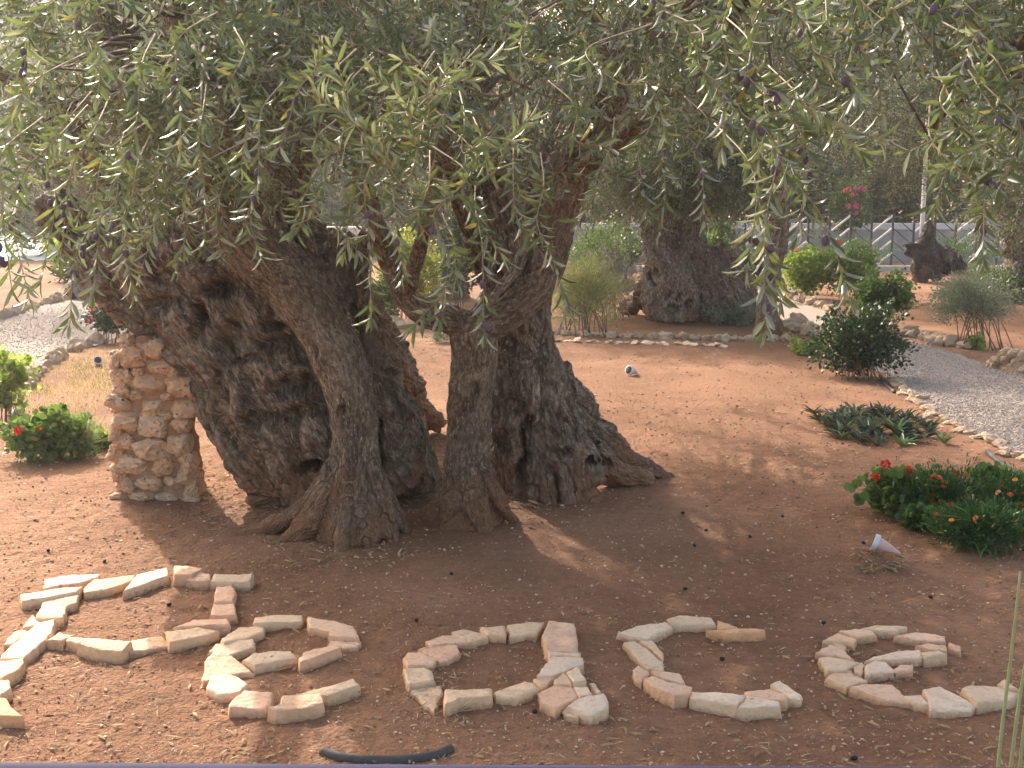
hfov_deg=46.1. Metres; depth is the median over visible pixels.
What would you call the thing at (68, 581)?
letter stone
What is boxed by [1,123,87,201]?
tall hedge
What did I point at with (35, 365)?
edging stone
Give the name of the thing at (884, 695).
letter stone
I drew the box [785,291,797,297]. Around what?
edging stone
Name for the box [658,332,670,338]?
edging stone
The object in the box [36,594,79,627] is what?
letter stone
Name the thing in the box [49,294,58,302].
edging stone
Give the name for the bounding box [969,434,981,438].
edging stone
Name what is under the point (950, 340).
edging stone
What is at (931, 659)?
letter stone
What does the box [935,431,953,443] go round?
aloe
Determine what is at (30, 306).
edging stone
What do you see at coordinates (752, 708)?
letter stone
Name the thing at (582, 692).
letter stone
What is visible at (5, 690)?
letter stone
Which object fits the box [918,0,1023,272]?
olive tree
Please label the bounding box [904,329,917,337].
edging stone
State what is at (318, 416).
olive tree
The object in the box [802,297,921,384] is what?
dark shrub
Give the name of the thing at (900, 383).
edging stone
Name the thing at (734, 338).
edging stone
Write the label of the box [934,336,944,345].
edging stone
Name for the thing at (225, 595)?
letter stone
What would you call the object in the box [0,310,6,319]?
edging stone
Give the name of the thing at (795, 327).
edging stone
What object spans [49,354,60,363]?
edging stone
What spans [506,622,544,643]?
letter stone
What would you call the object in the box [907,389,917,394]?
edging stone
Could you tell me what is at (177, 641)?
letter stone
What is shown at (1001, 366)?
edging stone
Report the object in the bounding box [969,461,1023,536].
marigold plant
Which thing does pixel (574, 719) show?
letter stone
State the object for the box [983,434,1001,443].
edging stone
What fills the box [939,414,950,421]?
edging stone
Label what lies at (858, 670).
letter stone
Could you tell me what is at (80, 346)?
edging stone
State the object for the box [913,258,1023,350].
grey shrub
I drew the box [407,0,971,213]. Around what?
sky
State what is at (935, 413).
edging stone
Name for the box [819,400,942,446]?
aloe clump
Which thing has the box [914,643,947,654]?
letter stone
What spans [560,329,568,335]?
edging stone
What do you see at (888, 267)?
kerb
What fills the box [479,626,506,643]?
letter stone
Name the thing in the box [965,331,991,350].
plant
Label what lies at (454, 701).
letter stone
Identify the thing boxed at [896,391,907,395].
edging stone
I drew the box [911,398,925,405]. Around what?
edging stone
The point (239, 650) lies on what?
letter stone
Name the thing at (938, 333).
edging stone
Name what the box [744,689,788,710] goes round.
letter stone
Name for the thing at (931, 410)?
edging stone
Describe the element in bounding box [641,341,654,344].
edging stone
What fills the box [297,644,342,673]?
letter stone
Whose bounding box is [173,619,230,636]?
letter stone
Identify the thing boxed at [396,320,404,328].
edging stone
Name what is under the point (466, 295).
olive tree
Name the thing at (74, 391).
dry grass
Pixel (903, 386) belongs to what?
edging stone
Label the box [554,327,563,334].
edging stone
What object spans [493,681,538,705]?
letter stone
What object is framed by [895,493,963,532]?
plant
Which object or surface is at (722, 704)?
letter stone
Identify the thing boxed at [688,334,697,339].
edging stone
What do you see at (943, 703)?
letter stone
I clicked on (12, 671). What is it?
letter stone
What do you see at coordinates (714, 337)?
edging stone
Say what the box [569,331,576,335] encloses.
edging stone
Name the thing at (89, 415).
plant
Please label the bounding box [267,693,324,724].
letter stone
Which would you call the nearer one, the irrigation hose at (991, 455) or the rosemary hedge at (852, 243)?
the irrigation hose at (991, 455)
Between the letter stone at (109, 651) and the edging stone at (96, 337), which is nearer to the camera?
the letter stone at (109, 651)
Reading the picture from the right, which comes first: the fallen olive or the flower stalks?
the flower stalks
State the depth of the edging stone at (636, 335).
15.20 m
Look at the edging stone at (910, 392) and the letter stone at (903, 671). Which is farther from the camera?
the edging stone at (910, 392)
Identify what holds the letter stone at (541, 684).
on the ground at (686, 378)
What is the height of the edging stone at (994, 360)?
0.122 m
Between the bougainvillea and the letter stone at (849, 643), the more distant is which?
the bougainvillea
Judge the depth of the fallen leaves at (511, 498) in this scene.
6.84 m
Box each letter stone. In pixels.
[0,619,56,665]
[0,658,26,685]
[0,680,12,702]
[0,698,25,728]
[4,630,26,648]
[19,586,83,609]
[22,615,39,630]
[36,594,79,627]
[42,574,99,590]
[46,632,76,650]
[65,637,100,652]
[77,639,132,663]
[83,575,134,599]
[122,568,169,599]
[129,636,167,657]
[165,627,219,653]
[173,566,203,586]
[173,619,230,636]
[186,572,210,589]
[200,650,254,687]
[206,672,249,702]
[207,639,255,659]
[210,574,254,591]
[210,604,237,624]
[213,585,236,605]
[220,626,265,644]
[228,690,274,718]
[242,651,297,675]
[253,615,303,631]
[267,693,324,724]
[296,679,360,705]
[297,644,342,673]
[306,617,359,645]
[328,640,361,651]
[402,668,435,692]
[403,652,437,671]
[407,685,443,714]
[417,645,460,666]
[425,635,468,648]
[443,688,493,716]
[451,630,488,648]
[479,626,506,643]
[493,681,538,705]
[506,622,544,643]
[533,678,554,691]
[537,656,584,678]
[537,686,578,718]
[541,621,578,660]
[547,651,580,661]
[553,673,572,688]
[561,708,579,724]
[566,667,585,688]
[566,693,608,724]
[573,687,592,697]
[588,683,601,694]
[616,622,672,642]
[622,641,664,673]
[632,666,649,688]
[639,641,663,661]
[643,676,692,708]
[650,671,684,684]
[667,615,715,632]
[689,692,744,718]
[706,628,765,642]
[716,621,737,629]
[736,696,781,720]
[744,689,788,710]
[770,681,802,707]
[815,645,854,661]
[817,657,859,677]
[821,633,856,650]
[824,673,867,694]
[829,643,846,652]
[838,629,877,643]
[848,684,911,709]
[853,662,864,678]
[861,625,906,638]
[863,661,894,682]
[864,650,921,666]
[893,632,945,645]
[894,665,912,678]
[904,695,928,712]
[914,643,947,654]
[920,651,946,667]
[922,686,975,718]
[948,642,961,657]
[959,685,1017,714]
[997,679,1018,694]
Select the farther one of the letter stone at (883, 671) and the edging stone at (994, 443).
the edging stone at (994, 443)
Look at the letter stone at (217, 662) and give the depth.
4.56 m
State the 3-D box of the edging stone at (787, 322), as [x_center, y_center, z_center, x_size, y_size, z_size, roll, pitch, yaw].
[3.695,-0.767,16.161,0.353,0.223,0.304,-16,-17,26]
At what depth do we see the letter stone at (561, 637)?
4.83 m
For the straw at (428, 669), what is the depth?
4.50 m
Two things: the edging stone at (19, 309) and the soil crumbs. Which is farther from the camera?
the edging stone at (19, 309)
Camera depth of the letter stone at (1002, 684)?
4.41 m
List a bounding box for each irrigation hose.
[319,743,454,763]
[877,373,895,392]
[985,449,1018,474]
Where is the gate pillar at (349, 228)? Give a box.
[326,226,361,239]
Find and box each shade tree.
[0,19,130,170]
[170,43,343,196]
[327,1,558,205]
[560,1,768,222]
[766,4,979,222]
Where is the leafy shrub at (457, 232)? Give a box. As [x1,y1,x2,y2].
[431,210,476,307]
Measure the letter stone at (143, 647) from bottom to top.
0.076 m
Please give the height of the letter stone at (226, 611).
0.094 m
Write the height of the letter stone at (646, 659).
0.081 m
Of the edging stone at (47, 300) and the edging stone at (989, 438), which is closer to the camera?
the edging stone at (989, 438)
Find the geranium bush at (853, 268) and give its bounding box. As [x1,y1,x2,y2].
[819,237,883,298]
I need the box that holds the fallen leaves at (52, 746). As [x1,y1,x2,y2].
[0,330,1023,766]
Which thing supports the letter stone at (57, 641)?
on the ground at (686, 378)
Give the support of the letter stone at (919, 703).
on the ground at (686, 378)
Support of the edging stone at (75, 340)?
on the ground at (686, 378)
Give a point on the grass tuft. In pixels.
(91, 439)
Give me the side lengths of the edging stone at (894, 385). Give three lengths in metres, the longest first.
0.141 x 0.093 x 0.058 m
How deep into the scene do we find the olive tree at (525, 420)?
4.16 m
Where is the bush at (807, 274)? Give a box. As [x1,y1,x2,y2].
[779,240,842,295]
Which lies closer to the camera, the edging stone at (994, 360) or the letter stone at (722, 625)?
the letter stone at (722, 625)
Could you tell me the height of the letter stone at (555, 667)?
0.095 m
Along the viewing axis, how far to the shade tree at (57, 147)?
48.81 m
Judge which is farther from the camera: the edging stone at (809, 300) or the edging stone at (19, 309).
the edging stone at (809, 300)
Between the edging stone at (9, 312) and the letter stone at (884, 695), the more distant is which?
the edging stone at (9, 312)
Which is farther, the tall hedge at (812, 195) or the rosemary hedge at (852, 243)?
the tall hedge at (812, 195)
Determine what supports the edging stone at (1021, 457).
on the ground at (686, 378)
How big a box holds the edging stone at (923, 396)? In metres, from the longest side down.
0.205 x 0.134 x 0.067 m
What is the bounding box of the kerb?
[605,265,1003,270]
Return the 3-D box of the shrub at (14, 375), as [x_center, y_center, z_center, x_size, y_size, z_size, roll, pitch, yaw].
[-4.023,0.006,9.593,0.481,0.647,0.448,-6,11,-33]
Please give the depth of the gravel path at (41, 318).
15.93 m
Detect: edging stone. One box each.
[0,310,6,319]
[2,307,13,317]
[8,306,18,315]
[12,303,25,310]
[16,307,24,313]
[26,376,36,388]
[27,302,39,308]
[27,368,41,380]
[32,363,44,374]
[43,296,54,303]
[43,359,52,368]
[45,350,67,360]
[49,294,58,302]
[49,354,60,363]
[53,292,64,301]
[53,345,68,356]
[67,338,87,348]
[67,342,84,351]
[82,338,92,346]
[89,332,105,343]
[393,317,403,322]
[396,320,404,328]
[399,320,414,329]
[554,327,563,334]
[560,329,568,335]
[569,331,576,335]
[580,330,587,336]
[591,331,600,336]
[606,331,615,337]
[623,332,632,338]
[633,332,643,338]
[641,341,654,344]
[647,332,658,338]
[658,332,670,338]
[669,332,674,338]
[678,331,688,339]
[683,341,690,345]
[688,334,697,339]
[710,334,720,340]
[714,342,727,346]
[720,333,730,341]
[730,335,736,340]
[743,334,754,341]
[782,318,794,330]
[783,333,790,341]
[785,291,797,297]
[788,322,804,332]
[789,314,803,323]
[790,312,807,319]
[797,295,808,302]
[800,325,816,335]
[802,321,819,325]
[805,296,818,304]
[814,329,828,336]
[816,299,835,308]
[889,378,899,382]
[889,381,906,384]
[891,383,900,387]
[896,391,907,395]
[898,384,907,389]
[899,325,918,334]
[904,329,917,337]
[905,397,915,402]
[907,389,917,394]
[910,395,929,399]
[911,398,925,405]
[920,404,937,410]
[923,331,932,339]
[923,413,933,417]
[925,332,948,337]
[925,335,944,345]
[925,408,935,412]
[927,412,939,415]
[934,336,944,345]
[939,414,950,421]
[942,420,954,424]
[943,335,960,346]
[951,425,967,433]
[954,421,962,427]
[955,341,976,349]
[962,429,974,434]
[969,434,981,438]
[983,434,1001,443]
[990,355,1000,365]
[991,439,1009,446]
[994,450,1010,456]
[997,347,1010,356]
[997,363,1005,370]
[1000,354,1011,364]
[1003,363,1012,371]
[1007,348,1023,358]
[1010,358,1023,367]
[1010,451,1023,457]
[1011,364,1023,374]
[1016,350,1023,361]
[1016,454,1023,460]
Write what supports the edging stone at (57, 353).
on the ground at (686, 378)
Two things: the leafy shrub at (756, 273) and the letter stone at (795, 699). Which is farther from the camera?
the leafy shrub at (756, 273)
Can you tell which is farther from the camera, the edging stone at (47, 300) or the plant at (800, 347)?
the edging stone at (47, 300)
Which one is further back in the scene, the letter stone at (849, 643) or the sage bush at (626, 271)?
the sage bush at (626, 271)
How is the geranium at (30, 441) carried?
on the ground at (686, 378)
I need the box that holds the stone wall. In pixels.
[568,223,1005,261]
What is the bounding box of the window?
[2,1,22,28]
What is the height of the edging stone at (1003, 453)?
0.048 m
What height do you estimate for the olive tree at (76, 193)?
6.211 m
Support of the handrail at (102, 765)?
on the ground at (686, 378)
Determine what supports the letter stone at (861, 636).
on the ground at (686, 378)
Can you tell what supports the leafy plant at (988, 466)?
on the ground at (686, 378)
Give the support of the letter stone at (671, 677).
on the ground at (686, 378)
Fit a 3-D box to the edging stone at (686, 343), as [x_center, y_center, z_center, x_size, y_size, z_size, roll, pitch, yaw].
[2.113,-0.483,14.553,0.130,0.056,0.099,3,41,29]
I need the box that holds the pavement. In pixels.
[0,231,392,259]
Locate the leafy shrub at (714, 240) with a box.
[706,215,734,246]
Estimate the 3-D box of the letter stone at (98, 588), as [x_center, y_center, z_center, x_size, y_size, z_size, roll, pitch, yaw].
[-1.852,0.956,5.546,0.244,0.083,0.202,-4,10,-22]
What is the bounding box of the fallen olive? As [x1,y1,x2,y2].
[850,755,857,760]
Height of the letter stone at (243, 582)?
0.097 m
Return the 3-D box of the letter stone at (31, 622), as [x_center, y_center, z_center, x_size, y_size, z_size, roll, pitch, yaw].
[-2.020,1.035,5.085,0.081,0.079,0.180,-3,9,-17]
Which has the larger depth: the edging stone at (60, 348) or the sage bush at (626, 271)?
the sage bush at (626, 271)
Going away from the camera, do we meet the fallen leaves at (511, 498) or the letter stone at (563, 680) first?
the letter stone at (563, 680)
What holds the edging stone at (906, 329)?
on the ground at (686, 378)
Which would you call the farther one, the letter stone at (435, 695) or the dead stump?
the dead stump
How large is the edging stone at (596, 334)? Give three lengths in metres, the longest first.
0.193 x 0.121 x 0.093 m
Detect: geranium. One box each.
[0,402,100,465]
[843,459,949,517]
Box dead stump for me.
[903,219,966,282]
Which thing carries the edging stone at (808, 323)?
on the ground at (686, 378)
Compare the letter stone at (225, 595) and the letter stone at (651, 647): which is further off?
the letter stone at (225, 595)
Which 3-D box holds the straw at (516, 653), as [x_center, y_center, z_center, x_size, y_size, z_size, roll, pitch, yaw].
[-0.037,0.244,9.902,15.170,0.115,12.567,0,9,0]
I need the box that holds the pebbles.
[0,330,1023,766]
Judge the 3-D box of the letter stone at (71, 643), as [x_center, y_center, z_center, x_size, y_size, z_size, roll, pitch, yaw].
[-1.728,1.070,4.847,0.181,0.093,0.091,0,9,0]
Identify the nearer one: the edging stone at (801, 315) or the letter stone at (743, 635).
the letter stone at (743, 635)
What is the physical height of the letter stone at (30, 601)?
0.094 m
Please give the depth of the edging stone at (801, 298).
20.07 m
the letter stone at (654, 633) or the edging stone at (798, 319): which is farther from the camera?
the edging stone at (798, 319)
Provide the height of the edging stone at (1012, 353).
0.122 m
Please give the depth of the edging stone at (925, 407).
10.10 m
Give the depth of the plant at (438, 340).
14.62 m
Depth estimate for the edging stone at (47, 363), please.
12.59 m
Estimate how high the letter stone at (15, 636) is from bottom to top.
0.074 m
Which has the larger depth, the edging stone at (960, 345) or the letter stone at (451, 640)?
the edging stone at (960, 345)
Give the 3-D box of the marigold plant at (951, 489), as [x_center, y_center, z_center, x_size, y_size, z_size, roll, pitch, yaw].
[2.458,0.599,6.714,0.667,0.395,0.567,4,10,26]
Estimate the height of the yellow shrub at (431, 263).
1.468 m
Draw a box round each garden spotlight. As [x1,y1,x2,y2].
[9,405,25,415]
[93,356,101,364]
[625,365,637,374]
[870,534,900,553]
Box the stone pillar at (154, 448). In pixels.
[104,334,206,501]
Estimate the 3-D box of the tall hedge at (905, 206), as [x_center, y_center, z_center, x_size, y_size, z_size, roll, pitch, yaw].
[12.093,-5.823,36.457,14.363,4.202,4.538,0,9,0]
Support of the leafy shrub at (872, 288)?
on the ground at (686, 378)
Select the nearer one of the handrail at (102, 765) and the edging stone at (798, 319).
the handrail at (102, 765)
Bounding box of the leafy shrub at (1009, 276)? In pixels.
[960,263,1023,301]
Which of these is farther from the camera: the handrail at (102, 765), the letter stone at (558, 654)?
the letter stone at (558, 654)
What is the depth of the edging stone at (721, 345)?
14.41 m
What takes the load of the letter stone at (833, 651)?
on the ground at (686, 378)
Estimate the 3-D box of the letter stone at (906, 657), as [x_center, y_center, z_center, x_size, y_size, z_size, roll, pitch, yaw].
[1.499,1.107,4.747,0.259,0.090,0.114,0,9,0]
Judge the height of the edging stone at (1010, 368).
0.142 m
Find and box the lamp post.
[919,99,927,236]
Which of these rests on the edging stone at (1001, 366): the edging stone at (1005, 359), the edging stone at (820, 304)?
the edging stone at (1005, 359)
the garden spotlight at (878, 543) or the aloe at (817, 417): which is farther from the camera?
the aloe at (817, 417)
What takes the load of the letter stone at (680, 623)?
on the ground at (686, 378)
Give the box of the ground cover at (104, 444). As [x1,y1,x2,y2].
[89,420,112,448]
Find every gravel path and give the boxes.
[0,299,126,392]
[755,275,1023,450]
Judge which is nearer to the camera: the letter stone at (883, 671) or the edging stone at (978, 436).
the letter stone at (883, 671)
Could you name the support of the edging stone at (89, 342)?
on the ground at (686, 378)
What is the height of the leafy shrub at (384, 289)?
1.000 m
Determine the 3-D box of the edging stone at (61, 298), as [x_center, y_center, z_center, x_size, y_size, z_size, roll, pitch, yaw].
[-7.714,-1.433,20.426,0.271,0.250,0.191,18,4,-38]
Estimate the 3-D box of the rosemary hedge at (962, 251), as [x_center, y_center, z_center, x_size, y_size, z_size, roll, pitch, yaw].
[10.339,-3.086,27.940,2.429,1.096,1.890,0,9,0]
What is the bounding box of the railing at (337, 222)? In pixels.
[318,202,357,226]
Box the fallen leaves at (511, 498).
[191,432,551,567]
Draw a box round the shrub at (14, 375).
[0,344,41,421]
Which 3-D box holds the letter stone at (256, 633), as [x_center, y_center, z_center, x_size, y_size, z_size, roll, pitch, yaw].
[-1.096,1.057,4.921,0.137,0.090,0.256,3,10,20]
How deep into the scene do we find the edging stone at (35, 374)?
11.86 m
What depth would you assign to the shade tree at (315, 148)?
42.45 m
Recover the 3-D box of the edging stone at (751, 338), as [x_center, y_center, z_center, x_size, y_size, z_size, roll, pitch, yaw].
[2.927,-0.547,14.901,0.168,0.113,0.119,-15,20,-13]
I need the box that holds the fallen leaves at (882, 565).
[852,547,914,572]
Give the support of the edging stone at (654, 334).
on the ground at (686, 378)
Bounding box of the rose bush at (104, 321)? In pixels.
[80,302,129,343]
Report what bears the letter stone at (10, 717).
on the ground at (686, 378)
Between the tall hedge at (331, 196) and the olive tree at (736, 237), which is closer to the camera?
the olive tree at (736, 237)
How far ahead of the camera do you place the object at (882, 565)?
5.80 m
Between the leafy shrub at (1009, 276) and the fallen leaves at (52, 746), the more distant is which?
the leafy shrub at (1009, 276)
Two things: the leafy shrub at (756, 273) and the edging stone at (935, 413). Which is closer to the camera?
the edging stone at (935, 413)
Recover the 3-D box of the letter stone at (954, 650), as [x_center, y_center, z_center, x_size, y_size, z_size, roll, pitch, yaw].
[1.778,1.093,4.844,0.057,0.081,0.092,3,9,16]
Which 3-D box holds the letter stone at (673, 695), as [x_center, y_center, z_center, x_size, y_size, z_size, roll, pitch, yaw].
[0.574,1.144,4.415,0.129,0.103,0.218,-7,11,-36]
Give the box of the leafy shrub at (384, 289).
[372,255,406,316]
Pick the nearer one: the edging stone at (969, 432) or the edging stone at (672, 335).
the edging stone at (969, 432)
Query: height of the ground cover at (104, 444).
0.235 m
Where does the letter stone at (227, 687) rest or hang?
on the ground at (686, 378)
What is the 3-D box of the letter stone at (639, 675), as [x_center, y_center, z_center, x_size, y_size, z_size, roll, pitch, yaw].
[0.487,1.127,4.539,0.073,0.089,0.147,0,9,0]
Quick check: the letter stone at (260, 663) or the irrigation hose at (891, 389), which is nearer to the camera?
the letter stone at (260, 663)
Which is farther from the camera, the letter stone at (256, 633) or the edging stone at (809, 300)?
the edging stone at (809, 300)
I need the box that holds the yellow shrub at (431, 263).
[375,224,452,318]
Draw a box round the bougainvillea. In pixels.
[824,171,875,238]
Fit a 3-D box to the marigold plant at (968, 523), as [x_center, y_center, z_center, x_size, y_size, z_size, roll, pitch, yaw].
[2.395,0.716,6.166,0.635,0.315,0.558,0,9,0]
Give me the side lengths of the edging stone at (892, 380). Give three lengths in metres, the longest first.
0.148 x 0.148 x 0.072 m
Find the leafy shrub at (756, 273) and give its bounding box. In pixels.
[739,245,763,281]
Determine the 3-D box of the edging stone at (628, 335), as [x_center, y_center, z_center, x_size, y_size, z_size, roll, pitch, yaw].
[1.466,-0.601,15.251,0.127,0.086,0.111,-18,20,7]
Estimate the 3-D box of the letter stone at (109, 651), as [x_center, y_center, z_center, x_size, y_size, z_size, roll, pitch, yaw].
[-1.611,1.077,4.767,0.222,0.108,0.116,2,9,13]
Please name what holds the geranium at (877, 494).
on the ground at (686, 378)
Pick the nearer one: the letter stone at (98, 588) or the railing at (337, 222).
the letter stone at (98, 588)
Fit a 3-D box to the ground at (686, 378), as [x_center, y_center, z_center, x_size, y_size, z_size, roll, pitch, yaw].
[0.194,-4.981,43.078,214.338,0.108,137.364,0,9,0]
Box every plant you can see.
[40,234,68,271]
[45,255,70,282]
[80,403,93,421]
[421,330,449,342]
[696,302,757,325]
[787,335,830,355]
[888,452,1000,506]
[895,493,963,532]
[915,491,1023,558]
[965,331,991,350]
[967,461,1012,489]
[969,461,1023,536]
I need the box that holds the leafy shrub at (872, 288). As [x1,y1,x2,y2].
[846,263,920,330]
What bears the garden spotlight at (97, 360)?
on the ground at (686, 378)
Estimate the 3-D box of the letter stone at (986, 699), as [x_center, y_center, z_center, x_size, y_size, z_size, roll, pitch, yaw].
[1.730,1.158,4.342,0.208,0.096,0.176,0,9,0]
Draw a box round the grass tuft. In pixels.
[50,404,107,450]
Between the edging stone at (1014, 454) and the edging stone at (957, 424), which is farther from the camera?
the edging stone at (957, 424)
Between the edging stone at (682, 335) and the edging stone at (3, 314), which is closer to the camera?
the edging stone at (682, 335)
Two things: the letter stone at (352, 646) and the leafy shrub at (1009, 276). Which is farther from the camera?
the leafy shrub at (1009, 276)
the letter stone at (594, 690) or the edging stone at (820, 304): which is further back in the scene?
the edging stone at (820, 304)
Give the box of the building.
[0,0,374,220]
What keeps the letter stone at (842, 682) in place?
on the ground at (686, 378)
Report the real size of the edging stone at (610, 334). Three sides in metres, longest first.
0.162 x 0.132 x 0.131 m
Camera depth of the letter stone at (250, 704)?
4.20 m
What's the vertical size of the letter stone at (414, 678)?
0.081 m
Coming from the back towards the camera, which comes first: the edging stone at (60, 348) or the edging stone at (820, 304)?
the edging stone at (820, 304)
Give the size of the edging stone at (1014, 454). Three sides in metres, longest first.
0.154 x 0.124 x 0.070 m
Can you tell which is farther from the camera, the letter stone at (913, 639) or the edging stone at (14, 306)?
the edging stone at (14, 306)
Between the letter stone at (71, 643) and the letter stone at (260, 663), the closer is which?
the letter stone at (260, 663)
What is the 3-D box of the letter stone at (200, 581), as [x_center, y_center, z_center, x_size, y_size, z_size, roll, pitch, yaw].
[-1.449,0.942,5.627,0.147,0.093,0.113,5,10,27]
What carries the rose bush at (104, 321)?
on the ground at (686, 378)
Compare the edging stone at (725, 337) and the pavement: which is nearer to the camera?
the edging stone at (725, 337)
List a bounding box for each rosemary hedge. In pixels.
[800,233,904,271]
[935,231,999,271]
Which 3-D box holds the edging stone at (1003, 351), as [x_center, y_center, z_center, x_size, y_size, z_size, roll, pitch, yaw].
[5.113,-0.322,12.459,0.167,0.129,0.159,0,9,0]
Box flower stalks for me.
[996,571,1023,767]
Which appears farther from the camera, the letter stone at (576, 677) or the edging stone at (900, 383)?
the edging stone at (900, 383)
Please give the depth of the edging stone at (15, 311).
18.02 m
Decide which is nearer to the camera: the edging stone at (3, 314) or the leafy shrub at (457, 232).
the edging stone at (3, 314)
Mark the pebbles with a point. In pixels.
(540, 602)
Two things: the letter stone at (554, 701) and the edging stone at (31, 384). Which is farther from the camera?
the edging stone at (31, 384)
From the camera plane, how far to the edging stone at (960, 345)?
14.15 m
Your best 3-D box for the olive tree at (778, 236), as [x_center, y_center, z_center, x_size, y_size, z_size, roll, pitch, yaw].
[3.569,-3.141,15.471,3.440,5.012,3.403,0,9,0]
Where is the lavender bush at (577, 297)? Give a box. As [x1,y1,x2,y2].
[551,250,644,337]
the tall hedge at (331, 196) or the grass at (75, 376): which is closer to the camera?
the grass at (75, 376)
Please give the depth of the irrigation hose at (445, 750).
3.85 m
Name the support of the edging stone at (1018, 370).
on the ground at (686, 378)
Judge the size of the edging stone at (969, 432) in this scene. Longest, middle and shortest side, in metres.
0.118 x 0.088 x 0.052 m
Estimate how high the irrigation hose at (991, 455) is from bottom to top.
0.037 m
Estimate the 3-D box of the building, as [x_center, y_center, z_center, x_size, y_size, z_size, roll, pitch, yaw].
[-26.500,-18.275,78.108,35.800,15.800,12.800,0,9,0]
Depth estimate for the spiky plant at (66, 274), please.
24.71 m
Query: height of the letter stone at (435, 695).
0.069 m
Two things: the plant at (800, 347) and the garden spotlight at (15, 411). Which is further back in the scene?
the plant at (800, 347)
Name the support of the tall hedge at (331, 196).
on the ground at (686, 378)
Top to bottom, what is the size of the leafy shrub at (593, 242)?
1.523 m
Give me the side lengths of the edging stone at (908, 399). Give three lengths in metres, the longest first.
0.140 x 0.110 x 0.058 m
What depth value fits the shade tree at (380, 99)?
39.52 m
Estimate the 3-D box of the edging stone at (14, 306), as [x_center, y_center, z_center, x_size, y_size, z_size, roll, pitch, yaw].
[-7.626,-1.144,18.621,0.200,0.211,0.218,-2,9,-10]
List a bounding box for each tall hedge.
[0,143,350,253]
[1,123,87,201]
[310,153,534,250]
[532,150,907,237]
[748,131,1005,222]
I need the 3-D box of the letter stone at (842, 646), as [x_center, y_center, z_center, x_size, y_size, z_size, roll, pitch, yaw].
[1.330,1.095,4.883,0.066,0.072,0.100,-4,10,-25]
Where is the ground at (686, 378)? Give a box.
[0,214,1023,767]
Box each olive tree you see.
[0,0,263,299]
[0,0,681,551]
[281,0,1023,532]
[309,6,576,300]
[540,7,858,323]
[592,0,849,262]
[688,0,940,336]
[798,0,1023,302]
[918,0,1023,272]
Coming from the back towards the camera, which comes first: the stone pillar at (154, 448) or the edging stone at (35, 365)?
the edging stone at (35, 365)
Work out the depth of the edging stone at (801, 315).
16.50 m
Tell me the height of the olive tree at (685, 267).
4.903 m
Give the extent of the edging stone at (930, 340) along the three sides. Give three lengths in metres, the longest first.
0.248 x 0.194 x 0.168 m
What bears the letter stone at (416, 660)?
on the ground at (686, 378)
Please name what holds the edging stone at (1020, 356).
on the edging stone at (1014, 363)
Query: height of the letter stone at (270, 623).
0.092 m
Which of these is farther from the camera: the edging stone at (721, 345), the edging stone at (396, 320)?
the edging stone at (396, 320)
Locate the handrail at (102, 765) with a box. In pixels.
[0,762,1006,767]
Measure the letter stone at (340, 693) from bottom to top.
0.095 m
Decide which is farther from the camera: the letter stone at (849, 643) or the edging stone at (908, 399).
the edging stone at (908, 399)
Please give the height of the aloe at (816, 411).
0.088 m
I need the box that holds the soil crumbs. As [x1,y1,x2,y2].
[0,331,1023,766]
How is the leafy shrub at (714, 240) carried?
on the ground at (686, 378)
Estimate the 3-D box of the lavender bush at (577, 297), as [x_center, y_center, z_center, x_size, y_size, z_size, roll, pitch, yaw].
[0.914,-1.226,15.834,1.661,1.172,1.301,0,9,0]
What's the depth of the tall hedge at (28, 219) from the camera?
35.00 m
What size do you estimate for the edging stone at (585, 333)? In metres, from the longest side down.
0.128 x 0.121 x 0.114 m
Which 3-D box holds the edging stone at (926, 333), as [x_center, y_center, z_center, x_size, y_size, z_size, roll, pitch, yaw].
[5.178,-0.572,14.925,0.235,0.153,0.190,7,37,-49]
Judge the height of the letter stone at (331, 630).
0.090 m
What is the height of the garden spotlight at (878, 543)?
0.092 m
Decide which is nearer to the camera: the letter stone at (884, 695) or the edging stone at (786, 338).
the letter stone at (884, 695)
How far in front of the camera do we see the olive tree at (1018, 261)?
19.75 m
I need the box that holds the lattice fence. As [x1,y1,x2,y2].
[742,213,1004,264]
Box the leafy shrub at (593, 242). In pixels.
[567,211,645,278]
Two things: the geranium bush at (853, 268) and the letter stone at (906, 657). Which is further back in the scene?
the geranium bush at (853, 268)
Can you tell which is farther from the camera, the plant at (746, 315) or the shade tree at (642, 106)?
the shade tree at (642, 106)
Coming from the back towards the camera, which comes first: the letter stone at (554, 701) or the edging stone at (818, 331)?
the edging stone at (818, 331)
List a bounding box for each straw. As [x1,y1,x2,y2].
[0,337,1022,767]
[197,342,478,720]
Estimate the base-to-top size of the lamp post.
4.300 m
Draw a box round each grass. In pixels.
[23,348,111,413]
[30,355,111,394]
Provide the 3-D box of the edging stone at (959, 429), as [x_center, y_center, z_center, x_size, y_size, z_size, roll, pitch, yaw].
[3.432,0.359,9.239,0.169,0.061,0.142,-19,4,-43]
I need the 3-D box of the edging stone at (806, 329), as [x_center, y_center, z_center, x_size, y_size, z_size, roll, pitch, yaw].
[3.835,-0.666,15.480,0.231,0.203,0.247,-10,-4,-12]
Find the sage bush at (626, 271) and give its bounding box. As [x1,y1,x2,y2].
[581,241,646,319]
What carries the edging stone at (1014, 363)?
on the edging stone at (1018, 370)
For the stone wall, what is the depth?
32.77 m
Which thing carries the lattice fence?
on the ground at (686, 378)

